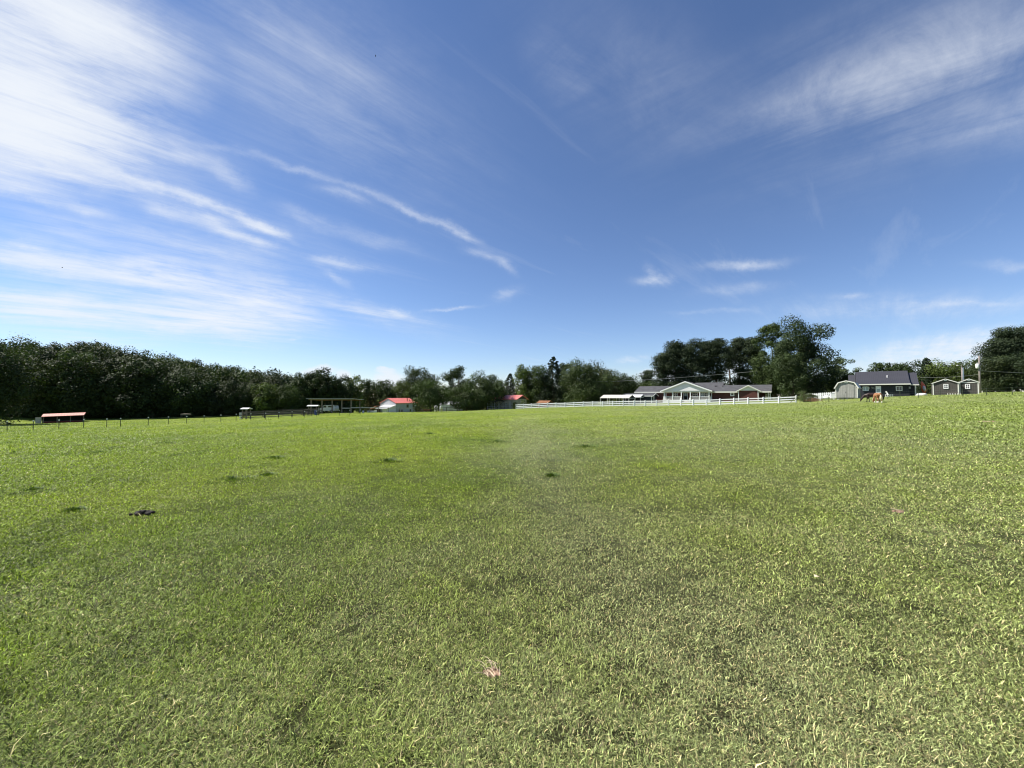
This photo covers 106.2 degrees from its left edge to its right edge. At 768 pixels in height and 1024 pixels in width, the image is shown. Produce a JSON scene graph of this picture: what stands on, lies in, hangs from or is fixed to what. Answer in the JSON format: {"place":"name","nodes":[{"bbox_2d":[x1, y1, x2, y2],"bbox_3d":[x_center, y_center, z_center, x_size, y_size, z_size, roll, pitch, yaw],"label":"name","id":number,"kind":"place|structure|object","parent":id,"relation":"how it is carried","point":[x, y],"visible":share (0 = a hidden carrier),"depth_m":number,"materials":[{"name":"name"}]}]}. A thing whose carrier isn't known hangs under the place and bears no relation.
{"place":"outdoors","nodes":[
{"label":"outdoors","id":0,"kind":"place"},
{"bbox_2d":[0,391,1023,767],"bbox_3d":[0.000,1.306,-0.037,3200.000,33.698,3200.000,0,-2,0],"label":"ground","id":1,"kind":"structure","parent":0,"point":[566,538],"depth_m":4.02,"materials":[{"name":"green plant"}]},
{"bbox_2d":[0,334,47,423],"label":"leafy tree","id":2,"kind":"object","parent":1,"relation":"on","point":[9,372],"visible":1,"depth_m":78.51,"materials":[{"name":"green plant"}]},
{"bbox_2d":[5,363,46,417],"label":"woodland tree","id":3,"kind":"object","parent":1,"relation":"on","point":[34,392],"visible":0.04,"depth_m":97.35,"materials":[{"name":"green plant"}]},
{"bbox_2d":[0,357,61,417],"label":"woodland tree","id":4,"kind":"object","parent":1,"relation":"on","point":[36,407],"visible":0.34,"depth_m":96.28,"materials":[{"name":"green plant"}]},
{"bbox_2d":[16,360,56,412],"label":"woodland tree","id":5,"kind":"object","parent":1,"relation":"on","point":[35,389],"visible":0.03,"depth_m":98.08,"materials":[{"name":"green plant"}]},
{"bbox_2d":[17,347,63,363],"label":"woodland tree","id":6,"kind":"object","parent":1,"relation":"on","point":[44,356],"visible":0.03,"depth_m":108.36,"materials":[{"name":"green plant"}]},
{"bbox_2d":[35,412,85,422],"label":"run in shed","id":7,"kind":"object","parent":1,"relation":"on","point":[62,417],"visible":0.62,"depth_m":87.03,"materials":[{"name":"red metal"}]},
{"bbox_2d":[31,345,96,414],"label":"woodland tree","id":8,"kind":"object","parent":1,"relation":"on","point":[58,374],"visible":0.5,"depth_m":96.97,"materials":[{"name":"green plant"}]},
{"bbox_2d":[36,344,92,363],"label":"woodland tree","id":9,"kind":"object","parent":1,"relation":"on","point":[54,350],"visible":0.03,"depth_m":111.29,"materials":[{"name":"green plant"}]},
{"bbox_2d":[60,506,87,512],"bbox_3d":[-6.729,1.922,5.933,0.354,0.083,0.324,-2,-2,44],"label":"weed tuft","id":10,"kind":"object","parent":1,"relation":"on","point":[74,508],"visible":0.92,"depth_m":5.91,"materials":[{"name":"green plant"}]},
{"bbox_2d":[51,360,110,416],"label":"woodland tree","id":11,"kind":"object","parent":1,"relation":"on","point":[82,393],"visible":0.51,"depth_m":97.13,"materials":[{"name":"green plant"}]},
{"bbox_2d":[62,341,112,363],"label":"woodland tree","id":12,"kind":"object","parent":1,"relation":"on","point":[82,349],"visible":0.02,"depth_m":113.77,"materials":[{"name":"green plant"}]},
{"bbox_2d":[54,361,121,418],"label":"woodland tree","id":13,"kind":"object","parent":1,"relation":"on","point":[86,409],"visible":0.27,"depth_m":98.37,"materials":[{"name":"green plant"}]},
{"bbox_2d":[76,354,135,418],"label":"woodland tree","id":14,"kind":"object","parent":1,"relation":"on","point":[90,368],"visible":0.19,"depth_m":99.60,"materials":[{"name":"green plant"}]},
{"bbox_2d":[91,346,142,361],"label":"woodland tree","id":15,"kind":"object","parent":1,"relation":"on","point":[119,353],"visible":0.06,"depth_m":118.33,"materials":[{"name":"green plant"}]},
{"bbox_2d":[89,354,154,418],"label":"woodland tree","id":16,"kind":"object","parent":1,"relation":"on","point":[98,393],"visible":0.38,"depth_m":100.18,"materials":[{"name":"green plant"}]},
{"bbox_2d":[99,359,165,418],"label":"woodland tree","id":17,"kind":"object","parent":1,"relation":"on","point":[112,396],"visible":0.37,"depth_m":100.15,"materials":[{"name":"green plant"}]},
{"bbox_2d":[129,510,154,515],"bbox_3d":[-5.378,1.872,5.606,0.287,0.075,0.194,0,-2,0],"label":"manure pile","id":18,"kind":"object","parent":1,"relation":"on","point":[145,512],"visible":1,"depth_m":5.57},
{"bbox_2d":[113,355,177,418],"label":"woodland tree","id":19,"kind":"object","parent":1,"relation":"on","point":[149,382],"visible":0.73,"depth_m":100.64,"materials":[{"name":"green plant"}]},
{"bbox_2d":[131,364,189,416],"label":"woodland tree","id":20,"kind":"object","parent":1,"relation":"on","point":[162,393],"visible":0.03,"depth_m":104.43,"materials":[{"name":"green plant"}]},
{"bbox_2d":[0,339,344,407],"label":"hillside forest","id":21,"kind":"object","parent":1,"relation":"on","point":[287,379],"visible":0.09,"depth_m":166.04,"materials":[{"name":"green plant"}]},
{"bbox_2d":[3,410,349,429],"bbox_3d":[-48.543,5.899,65.434,0.140,1.733,49.161,-1,-2,38],"label":"wire fence","id":22,"kind":"object","parent":1,"relation":"on","point":[148,420],"visible":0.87,"depth_m":57.21,"materials":[{"name":"brown metal"}]},
{"bbox_2d":[158,370,211,416],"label":"woodland tree","id":23,"kind":"object","parent":1,"relation":"on","point":[178,397],"visible":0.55,"depth_m":102.84,"materials":[{"name":"green plant"}]},
{"bbox_2d":[155,367,221,417],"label":"woodland tree","id":24,"kind":"object","parent":1,"relation":"on","point":[197,403],"visible":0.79,"depth_m":103.64,"materials":[{"name":"green plant"}]},
{"bbox_2d":[170,359,214,376],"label":"woodland tree","id":25,"kind":"object","parent":1,"relation":"on","point":[195,365],"visible":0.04,"depth_m":118.80,"materials":[{"name":"green plant"}]},
{"bbox_2d":[200,380,240,415],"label":"woodland tree","id":26,"kind":"object","parent":1,"relation":"on","point":[218,411],"visible":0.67,"depth_m":107.52,"materials":[{"name":"green plant"}]},
{"bbox_2d":[204,366,240,387],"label":"woodland tree","id":27,"kind":"object","parent":1,"relation":"on","point":[229,373],"visible":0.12,"depth_m":120.95,"materials":[{"name":"green plant"}]},
{"bbox_2d":[206,474,257,483],"bbox_3d":[-6.023,2.027,8.260,1.018,0.117,0.904,0,-2,-9],"label":"weed tuft","id":28,"kind":"object","parent":1,"relation":"on","point":[233,478],"visible":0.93,"depth_m":8.27,"materials":[{"name":"green plant"}]},
{"bbox_2d":[217,380,251,415],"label":"woodland tree","id":29,"kind":"object","parent":1,"relation":"on","point":[234,411],"visible":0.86,"depth_m":109.03,"materials":[{"name":"green plant"}]},
{"bbox_2d":[2,397,491,417],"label":"undergrowth","id":30,"kind":"object","parent":1,"relation":"on","point":[371,405],"visible":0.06,"depth_m":146.21,"materials":[{"name":"green plant"}]},
{"bbox_2d":[242,383,255,414],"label":"woodland tree","id":31,"kind":"object","parent":1,"relation":"on","point":[250,395],"visible":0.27,"depth_m":111.71,"materials":[{"name":"green plant"}]},
{"bbox_2d":[249,388,273,414],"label":"woodland tree","id":32,"kind":"object","parent":1,"relation":"on","point":[269,399],"visible":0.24,"depth_m":110.92,"materials":[{"name":"green plant"}]},
{"bbox_2d":[245,368,284,389],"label":"woodland tree","id":33,"kind":"object","parent":1,"relation":"on","point":[271,380],"visible":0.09,"depth_m":121.97,"materials":[{"name":"green plant"}]},
{"bbox_2d":[250,382,281,414],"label":"leafy tree","id":34,"kind":"object","parent":1,"relation":"on","point":[265,407],"visible":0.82,"depth_m":110.30,"materials":[{"name":"green plant"}]},
{"bbox_2d":[241,408,317,417],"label":"board fence","id":35,"kind":"object","parent":1,"relation":"on","point":[291,415],"visible":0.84,"depth_m":80.55,"materials":[{"name":"brown wood"}]},
{"bbox_2d":[243,408,319,416],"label":"board fence","id":36,"kind":"object","parent":1,"relation":"on","point":[279,412],"visible":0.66,"depth_m":90.68,"materials":[{"name":"brown wood"}]},
{"bbox_2d":[268,385,296,413],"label":"woodland tree","id":37,"kind":"object","parent":1,"relation":"on","point":[279,408],"visible":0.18,"depth_m":112.43,"materials":[{"name":"green plant"}]},
{"bbox_2d":[276,384,306,414],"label":"woodland tree","id":38,"kind":"object","parent":1,"relation":"on","point":[290,401],"visible":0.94,"depth_m":111.71,"materials":[{"name":"green plant"}]},
{"bbox_2d":[290,372,318,412],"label":"leafy tree","id":39,"kind":"object","parent":1,"relation":"on","point":[305,389],"visible":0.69,"depth_m":117.21,"materials":[{"name":"green plant"}]},
{"bbox_2d":[305,369,320,413],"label":"leafy tree","id":40,"kind":"object","parent":1,"relation":"on","point":[312,375],"visible":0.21,"depth_m":121.00,"materials":[{"name":"green plant"}]},
{"bbox_2d":[311,367,340,412],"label":"leafy tree","id":41,"kind":"object","parent":1,"relation":"on","point":[324,383],"visible":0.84,"depth_m":118.80,"materials":[{"name":"green plant"}]},
{"bbox_2d":[320,405,338,412],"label":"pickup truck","id":42,"kind":"object","parent":1,"relation":"on","point":[328,408],"visible":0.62,"depth_m":100.02,"materials":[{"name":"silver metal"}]},
{"bbox_2d":[306,398,362,413],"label":"pole shed","id":43,"kind":"structure","parent":1,"relation":"on","point":[336,399],"depth_m":97.81,"materials":[{"name":"grey metal"}]},
{"bbox_2d":[334,374,354,412],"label":"leafy tree","id":44,"kind":"object","parent":1,"relation":"on","point":[342,391],"visible":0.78,"depth_m":121.11,"materials":[{"name":"green plant"}]},
{"bbox_2d":[343,374,365,412],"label":"leafy tree","id":45,"kind":"object","parent":1,"relation":"on","point":[356,392],"visible":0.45,"depth_m":129.44,"materials":[{"name":"green plant"}]},
{"bbox_2d":[359,379,379,411],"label":"leafy tree","id":46,"kind":"object","parent":1,"relation":"on","point":[367,394],"visible":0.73,"depth_m":148.94,"materials":[{"name":"green plant"}]},
{"bbox_2d":[373,379,396,402],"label":"leafy tree","id":47,"kind":"object","parent":1,"relation":"on","point":[382,390],"visible":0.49,"depth_m":163.00,"materials":[{"name":"green plant"}]},
{"bbox_2d":[370,398,415,411],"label":"barn","id":48,"kind":"structure","parent":1,"relation":"on","point":[398,404],"depth_m":140.49,"materials":[{"name":"grey"}]},
{"bbox_2d":[390,378,418,399],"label":"leafy tree","id":49,"kind":"object","parent":1,"relation":"on","point":[400,386],"visible":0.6,"depth_m":159.45,"materials":[{"name":"green plant"}]},
{"bbox_2d":[402,365,442,401],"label":"leafy tree","id":50,"kind":"object","parent":1,"relation":"on","point":[414,374],"visible":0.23,"depth_m":165.32,"materials":[{"name":"green plant"}]},
{"bbox_2d":[409,378,451,411],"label":"leafy tree","id":51,"kind":"object","parent":1,"relation":"on","point":[429,392],"visible":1,"depth_m":109.87,"materials":[{"name":"green plant"}]},
{"bbox_2d":[440,365,468,400],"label":"leafy tree","id":52,"kind":"object","parent":1,"relation":"on","point":[453,375],"visible":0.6,"depth_m":163.08,"materials":[{"name":"green plant"}]},
{"bbox_2d":[447,380,487,410],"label":"leafy tree","id":53,"kind":"object","parent":1,"relation":"on","point":[464,396],"visible":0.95,"depth_m":115.20,"materials":[{"name":"green plant"}]},
{"bbox_2d":[461,370,507,410],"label":"leafy tree","id":54,"kind":"object","parent":1,"relation":"on","point":[492,388],"visible":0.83,"depth_m":119.67,"materials":[{"name":"green plant"}]},
{"bbox_2d":[478,655,500,679],"bbox_3d":[-0.135,1.663,2.247,0.189,0.042,0.150,-1,-2,31],"label":"soil patch","id":55,"kind":"object","parent":1,"relation":"on","point":[495,671],"visible":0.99,"depth_m":2.22,"materials":[{"name":"beige soil"}]},
{"bbox_2d":[504,373,517,394],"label":"cedar tree","id":56,"kind":"object","parent":1,"relation":"on","point":[510,388],"visible":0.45,"depth_m":149.18,"materials":[{"name":"green plant"}]},
{"bbox_2d":[494,395,528,409],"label":"house","id":57,"kind":"structure","parent":1,"relation":"on","point":[508,399],"depth_m":120.92,"materials":[{"name":"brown wood"}]},
{"bbox_2d":[512,364,535,406],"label":"leafy tree","id":58,"kind":"object","parent":1,"relation":"on","point":[521,373],"visible":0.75,"depth_m":138.47,"materials":[{"name":"green plant"}]},
{"bbox_2d":[524,363,554,406],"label":"leafy tree","id":59,"kind":"object","parent":1,"relation":"on","point":[537,379],"visible":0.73,"depth_m":135.98,"materials":[{"name":"green plant"}]},
{"bbox_2d":[532,356,572,405],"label":"cedar tree","id":60,"kind":"object","parent":1,"relation":"on","point":[558,393],"visible":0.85,"depth_m":134.44,"materials":[{"name":"green plant"}]},
{"bbox_2d":[557,363,574,404],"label":"leafy tree","id":61,"kind":"object","parent":1,"relation":"on","point":[561,367],"visible":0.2,"depth_m":148.75,"materials":[{"name":"green plant"}]},
{"bbox_2d":[558,356,619,405],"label":"maple tree","id":62,"kind":"object","parent":1,"relation":"on","point":[587,375],"visible":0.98,"depth_m":119.02,"materials":[{"name":"green plant"}]},
{"bbox_2d":[595,366,618,403],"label":"maple tree","id":63,"kind":"object","parent":1,"relation":"on","point":[613,393],"visible":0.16,"depth_m":126.12,"materials":[{"name":"green plant"}]},
{"bbox_2d":[600,395,634,404],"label":"carport","id":64,"kind":"object","parent":1,"relation":"on","point":[617,396],"visible":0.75,"depth_m":107.32,"materials":[{"name":"beige metal"}]},
{"bbox_2d":[608,370,633,402],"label":"leafy tree","id":65,"kind":"object","parent":1,"relation":"on","point":[624,385],"visible":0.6,"depth_m":148.19,"materials":[{"name":"green plant"}]},
{"bbox_2d":[621,375,642,393],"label":"leafy tree","id":66,"kind":"object","parent":1,"relation":"on","point":[634,384],"visible":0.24,"depth_m":157.59,"materials":[{"name":"green plant"}]},
{"bbox_2d":[347,374,930,410],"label":"distant thicket","id":67,"kind":"object","parent":1,"relation":"on","point":[556,397],"visible":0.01,"depth_m":166.96,"materials":[{"name":"green plant"}]},
{"bbox_2d":[623,393,658,402],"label":"garage","id":68,"kind":"structure","parent":1,"relation":"on","point":[650,396],"depth_m":111.27,"materials":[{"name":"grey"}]},
{"bbox_2d":[636,370,655,384],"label":"pine tree","id":69,"kind":"object","parent":1,"relation":"on","point":[646,377],"visible":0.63,"depth_m":164.07,"materials":[{"name":"green plant"}]},
{"bbox_2d":[516,396,796,408],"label":"vinyl fence","id":70,"kind":"object","parent":1,"relation":"on","point":[680,402],"visible":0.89,"depth_m":88.32,"materials":[{"name":"white plastic"}]},
{"bbox_2d":[646,352,679,385],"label":"tree","id":71,"kind":"object","parent":1,"relation":"on","point":[661,364],"visible":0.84,"depth_m":138.77,"materials":[{"name":"green plant"}]},
{"bbox_2d":[659,339,694,385],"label":"pine tree","id":72,"kind":"object","parent":1,"relation":"on","point":[673,348],"visible":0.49,"depth_m":140.13,"materials":[{"name":"green plant"}]},
{"bbox_2d":[672,338,714,382],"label":"pine tree","id":73,"kind":"object","parent":1,"relation":"on","point":[690,364],"visible":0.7,"depth_m":137.94,"materials":[{"name":"green plant"}]},
{"bbox_2d":[634,381,772,401],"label":"brick house","id":74,"kind":"structure","parent":1,"relation":"on","point":[685,390],"depth_m":105.44,"materials":[{"name":"grey"}]},
{"bbox_2d":[689,340,720,382],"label":"pine tree","id":75,"kind":"object","parent":1,"relation":"on","point":[707,370],"visible":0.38,"depth_m":141.50,"materials":[{"name":"green plant"}]},
{"bbox_2d":[705,338,734,384],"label":"pine tree","id":76,"kind":"object","parent":1,"relation":"on","point":[720,344],"visible":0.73,"depth_m":140.43,"materials":[{"name":"green plant"}]},
{"bbox_2d":[724,336,752,384],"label":"pine tree","id":77,"kind":"object","parent":1,"relation":"on","point":[735,344],"visible":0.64,"depth_m":143.18,"materials":[{"name":"green plant"}]},
{"bbox_2d":[735,337,769,384],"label":"pine tree","id":78,"kind":"object","parent":1,"relation":"on","point":[748,349],"visible":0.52,"depth_m":139.72,"materials":[{"name":"green plant"}]},
{"bbox_2d":[748,349,788,398],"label":"leafy tree","id":79,"kind":"object","parent":1,"relation":"on","point":[759,369],"visible":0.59,"depth_m":107.78,"materials":[{"name":"green plant"}]},
{"bbox_2d":[751,321,796,398],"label":"leafy tree","id":80,"kind":"object","parent":1,"relation":"on","point":[769,338],"visible":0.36,"depth_m":115.49,"materials":[{"name":"green plant"}]},
{"bbox_2d":[767,351,813,400],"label":"leafy tree","id":81,"kind":"object","parent":1,"relation":"on","point":[794,383],"visible":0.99,"depth_m":92.81,"materials":[{"name":"green plant"}]},
{"bbox_2d":[767,313,842,399],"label":"leafy tree","id":82,"kind":"object","parent":1,"relation":"on","point":[807,347],"visible":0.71,"depth_m":95.96,"materials":[{"name":"green plant"}]},
{"bbox_2d":[796,391,813,401],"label":"vine bush","id":83,"kind":"object","parent":1,"relation":"on","point":[802,396],"visible":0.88,"depth_m":74.23,"materials":[{"name":"green plant"}]},
{"bbox_2d":[824,369,853,395],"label":"leafy tree","id":84,"kind":"object","parent":1,"relation":"on","point":[842,376],"visible":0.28,"depth_m":99.57,"materials":[{"name":"green plant"}]},
{"bbox_2d":[821,356,862,389],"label":"leafy tree","id":85,"kind":"object","parent":1,"relation":"on","point":[841,364],"visible":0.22,"depth_m":110.61,"materials":[{"name":"green plant"}]},
{"bbox_2d":[834,380,861,399],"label":"storage shed","id":86,"kind":"structure","parent":1,"relation":"on","point":[845,389],"depth_m":71.91,"materials":[{"name":"grey metal"}]},
{"bbox_2d":[839,384,845,397],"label":"door","id":87,"kind":"structure","parent":86,"relation":"in","point":[842,387],"depth_m":72.22,"materials":[{"name":"white wood"}]},
{"bbox_2d":[846,384,853,397],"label":"door","id":88,"kind":"structure","parent":86,"relation":"in","point":[849,387],"depth_m":71.42,"materials":[{"name":"white wood"}]},
{"bbox_2d":[872,393,882,402],"bbox_3d":[49.898,1.923,52.585,0.629,1.430,2.689,-1,-2,26],"label":"horse","id":89,"kind":"object","parent":1,"relation":"on","point":[876,396],"visible":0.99,"depth_m":51.94},
{"bbox_2d":[866,362,892,371],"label":"leafy tree","id":90,"kind":"object","parent":1,"relation":"on","point":[879,366],"visible":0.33,"depth_m":135.08,"materials":[{"name":"green plant"}]},
{"bbox_2d":[848,371,918,397],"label":"dark house","id":91,"kind":"structure","parent":1,"relation":"on","point":[898,383],"depth_m":83.57,"materials":[{"name":"grey"}]},
{"bbox_2d":[889,359,922,379],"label":"leafy tree","id":92,"kind":"object","parent":1,"relation":"on","point":[903,367],"visible":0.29,"depth_m":129.21,"materials":[{"name":"green plant"}]},
{"bbox_2d":[914,357,939,393],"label":"cedar tree","id":93,"kind":"object","parent":1,"relation":"on","point":[918,373],"visible":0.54,"depth_m":105.73,"materials":[{"name":"green plant"}]},
{"bbox_2d":[930,379,958,394],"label":"storage shed","id":94,"kind":"structure","parent":1,"relation":"on","point":[944,386],"depth_m":73.88,"materials":[{"name":"grey wood"}]},
{"bbox_2d":[917,358,973,393],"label":"leafy tree","id":95,"kind":"object","parent":1,"relation":"on","point":[945,371],"visible":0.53,"depth_m":102.54,"materials":[{"name":"green plant"}]},
{"bbox_2d":[949,358,977,380],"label":"leafy tree","id":96,"kind":"object","parent":1,"relation":"on","point":[966,364],"visible":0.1,"depth_m":104.94,"materials":[{"name":"green plant"}]},
{"bbox_2d":[959,379,979,394],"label":"storage shed","id":97,"kind":"structure","parent":1,"relation":"on","point":[968,386],"depth_m":72.64,"materials":[{"name":"grey wood"}]},
{"bbox_2d":[975,356,981,392],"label":"utility pole","id":98,"kind":"object","parent":1,"relation":"on","point":[977,365],"visible":0.94,"depth_m":84.00,"materials":[{"name":"grey wood"}]},
{"bbox_2d":[968,355,1022,391],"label":"evergreen tree","id":99,"kind":"object","parent":1,"relation":"on","point":[989,377],"visible":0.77,"depth_m":90.97,"materials":[{"name":"green plant"}]},
{"bbox_2d":[969,338,1021,391],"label":"evergreen tree","id":100,"kind":"object","parent":1,"relation":"on","point":[997,343],"visible":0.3,"depth_m":97.75,"materials":[{"name":"green plant"}]},
{"bbox_2d":[979,326,1023,390],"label":"evergreen tree","id":101,"kind":"object","parent":1,"relation":"on","point":[999,333],"visible":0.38,"depth_m":97.20,"materials":[{"name":"green plant"}]},
{"bbox_2d":[988,350,1023,391],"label":"evergreen tree","id":102,"kind":"object","parent":1,"relation":"on","point":[1017,365],"visible":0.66,"depth_m":89.31,"materials":[{"name":"green plant"}]},
{"bbox_2d":[1002,324,1023,389],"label":"evergreen tree","id":103,"kind":"object","parent":1,"relation":"on","point":[1019,333],"visible":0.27,"depth_m":95.93,"materials":[{"name":"green plant"}]},
{"bbox_2d":[0,0,1023,396],"label":"sky","id":104,"kind":"structure","parent":0,"point":[505,185],"materials":[{"name":"blue"}]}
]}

